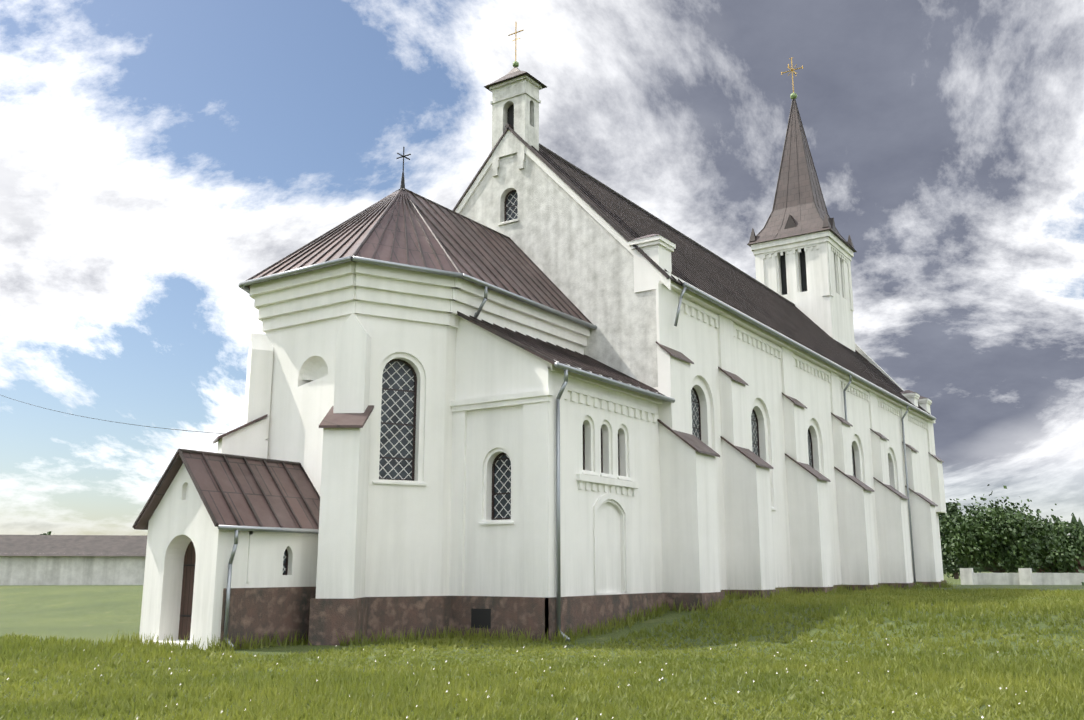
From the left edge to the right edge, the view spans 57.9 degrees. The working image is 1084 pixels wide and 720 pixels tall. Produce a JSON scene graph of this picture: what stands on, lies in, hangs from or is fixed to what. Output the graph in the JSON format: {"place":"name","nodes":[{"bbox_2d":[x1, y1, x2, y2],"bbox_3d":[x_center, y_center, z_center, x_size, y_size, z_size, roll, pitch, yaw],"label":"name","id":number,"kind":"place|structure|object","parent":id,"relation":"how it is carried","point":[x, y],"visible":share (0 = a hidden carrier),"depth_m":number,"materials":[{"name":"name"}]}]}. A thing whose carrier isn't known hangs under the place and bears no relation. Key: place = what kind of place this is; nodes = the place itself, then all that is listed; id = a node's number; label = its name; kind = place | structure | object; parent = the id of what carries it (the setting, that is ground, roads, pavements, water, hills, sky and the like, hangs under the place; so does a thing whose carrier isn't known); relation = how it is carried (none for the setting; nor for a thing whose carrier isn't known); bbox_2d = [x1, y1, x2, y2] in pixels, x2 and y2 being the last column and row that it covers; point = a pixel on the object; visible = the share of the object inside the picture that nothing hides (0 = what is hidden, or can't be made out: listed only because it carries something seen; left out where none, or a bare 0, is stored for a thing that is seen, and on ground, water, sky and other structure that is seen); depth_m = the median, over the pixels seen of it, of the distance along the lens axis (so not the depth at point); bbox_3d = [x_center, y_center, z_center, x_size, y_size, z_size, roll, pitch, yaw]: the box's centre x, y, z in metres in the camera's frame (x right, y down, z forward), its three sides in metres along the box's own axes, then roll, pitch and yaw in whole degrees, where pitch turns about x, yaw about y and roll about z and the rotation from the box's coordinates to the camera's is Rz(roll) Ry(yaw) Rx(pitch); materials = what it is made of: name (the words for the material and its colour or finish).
{"place":"outdoors","nodes":[
{"label":"outdoors","id":0,"kind":"place"},
{"bbox_2d":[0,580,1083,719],"bbox_3d":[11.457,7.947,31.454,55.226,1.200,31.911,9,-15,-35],"label":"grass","id":1,"kind":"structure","parent":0,"point":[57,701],"depth_m":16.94,"materials":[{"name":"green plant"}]},
{"bbox_2d":[0,572,1083,719],"bbox_3d":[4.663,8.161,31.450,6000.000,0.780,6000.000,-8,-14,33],"label":"ground","id":2,"kind":"structure","parent":0,"point":[94,612],"depth_m":26.11,"materials":[{"name":"green plant"}]},
{"bbox_2d":[0,556,145,584],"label":"shed walls","id":3,"kind":"structure","parent":2,"relation":"on","point":[72,570],"depth_m":62.87,"materials":[{"name":"white paint"}]},
{"bbox_2d":[0,535,147,555],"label":"shed roof","id":4,"kind":"structure","parent":3,"relation":"on","point":[73,545],"depth_m":64.58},
{"bbox_2d":[139,130,945,649],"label":"church walls","id":5,"kind":"structure","parent":2,"relation":"on","point":[667,510],"depth_m":27.87,"materials":[{"name":"white paint"}]},
{"bbox_2d":[1,395,224,433],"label":"power cable","id":6,"kind":"object","parent":5,"relation":"attached to","point":[119,422],"visible":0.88,"depth_m":35.97,"materials":[{"name":"grey metal"}]},
{"bbox_2d":[178,540,195,639],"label":"church doors","id":7,"kind":"structure","parent":5,"relation":"in","point":[187,593],"depth_m":23.88,"materials":[{"name":"brown wood"}]},
{"bbox_2d":[132,188,664,529],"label":"roofs","id":8,"kind":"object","parent":5,"relation":"on","point":[404,226],"visible":0.56,"depth_m":28.17,"materials":[{"name":"brown metal"}]},
{"bbox_2d":[180,104,806,628],"bbox_3d":[6.304,-0.277,43.792,5.375,21.870,47.029,-8,-14,33],"label":"church ironwork","id":9,"kind":"object","parent":5,"relation":"attached to","point":[480,618],"visible":0.33,"depth_m":37.67,"materials":[{"name":"black metal"}]},
{"bbox_2d":[484,67,546,91],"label":"bellcote roof","id":10,"kind":"structure","parent":5,"relation":"attached to","point":[514,72],"depth_m":37.77,"materials":[{"name":"metal"}]},
{"bbox_2d":[218,256,935,648],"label":"gutters and downpipes","id":11,"kind":"object","parent":5,"relation":"attached to","point":[556,364],"visible":0.77,"depth_m":27.45,"materials":[{"name":"grey metal"}]},
{"bbox_2d":[213,234,943,505],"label":"buttress caps","id":12,"kind":"object","parent":5,"relation":"on","point":[331,419],"visible":0.79,"depth_m":32.07,"materials":[{"name":"brown metal"}]},
{"bbox_2d":[283,190,889,574],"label":"window frames","id":13,"kind":"structure","parent":5,"relation":"in","point":[414,426],"depth_m":27.51,"materials":[{"name":"white paint"}]},
{"bbox_2d":[283,192,854,573],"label":"window panes","id":14,"kind":"structure","parent":13,"relation":"in","point":[396,432],"depth_m":27.05,"materials":[{"name":"glass"}]},
{"bbox_2d":[452,124,930,416],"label":"nave roof","id":15,"kind":"structure","parent":5,"relation":"on","point":[699,266],"depth_m":43.43,"materials":[{"name":"brown metal"}]},
{"bbox_2d":[747,98,856,251],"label":"church spire","id":16,"kind":"structure","parent":5,"relation":"on","point":[799,207],"depth_m":65.25,"materials":[{"name":"metal"}]},
{"bbox_2d":[513,61,796,98],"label":"ball finial","id":17,"kind":"object","parent":16,"relation":"on","point":[792,95],"visible":0.79,"depth_m":67.60,"materials":[{"name":"gold metal"}]},
{"bbox_2d":[508,22,802,92],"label":"crosses","id":18,"kind":"object","parent":17,"relation":"on","point":[792,71],"visible":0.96,"depth_m":67.86,"materials":[{"name":"gold metal"}]},
{"bbox_2d":[7,638,1083,719],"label":"clover flowers","id":19,"kind":"object","parent":2,"relation":"on","point":[738,691],"visible":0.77,"depth_m":15.73,"materials":[{"name":"white plant"}]},
{"bbox_2d":[220,580,945,647],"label":"stone plinth","id":20,"kind":"structure","parent":2,"relation":"on","point":[270,611],"depth_m":25.27,"materials":[{"name":"brown stone"}]},
{"bbox_2d":[938,498,968,578],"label":"bush","id":21,"kind":"object","parent":2,"relation":"on","point":[950,509],"depth_m":106.77,"materials":[{"name":"green plant"}]},
{"bbox_2d":[939,484,1066,575],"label":"bush","id":22,"kind":"object","parent":2,"relation":"on","point":[1007,534],"depth_m":87.24,"materials":[{"name":"green plant"}]},
{"bbox_2d":[948,513,1083,571],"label":"forest","id":23,"kind":"object","parent":2,"relation":"on","point":[1079,522],"visible":0.02,"depth_m":346.43,"materials":[{"name":"green plant"}]},
{"bbox_2d":[960,568,1083,584],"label":"boundary wall","id":24,"kind":"structure","parent":2,"relation":"on","point":[1023,576],"depth_m":63.90,"materials":[{"name":"white concrete"}]},
{"bbox_2d":[1032,513,1083,572],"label":"bush","id":25,"kind":"object","parent":2,"relation":"on","point":[1067,552],"depth_m":102.87,"materials":[{"name":"green plant"}]},
{"bbox_2d":[1036,534,1083,572],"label":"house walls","id":26,"kind":"structure","parent":2,"relation":"on","point":[1076,570],"depth_m":104.58,"materials":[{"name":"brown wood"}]},
{"bbox_2d":[1078,560,1083,585],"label":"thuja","id":27,"kind":"object","parent":2,"relation":"on","point":[1082,564],"visible":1,"depth_m":23.72,"materials":[{"name":"green plant"}]},
{"bbox_2d":[0,0,1083,534],"label":"sky","id":28,"kind":"structure","parent":0,"point":[157,157],"materials":[{"name":"blue"}]},
{"bbox_2d":[460,75,903,390],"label":"gable wall","id":29,"kind":"structure","parent":0,"point":[574,251],"depth_m":35.02,"materials":[{"name":"white paint"}]}
]}

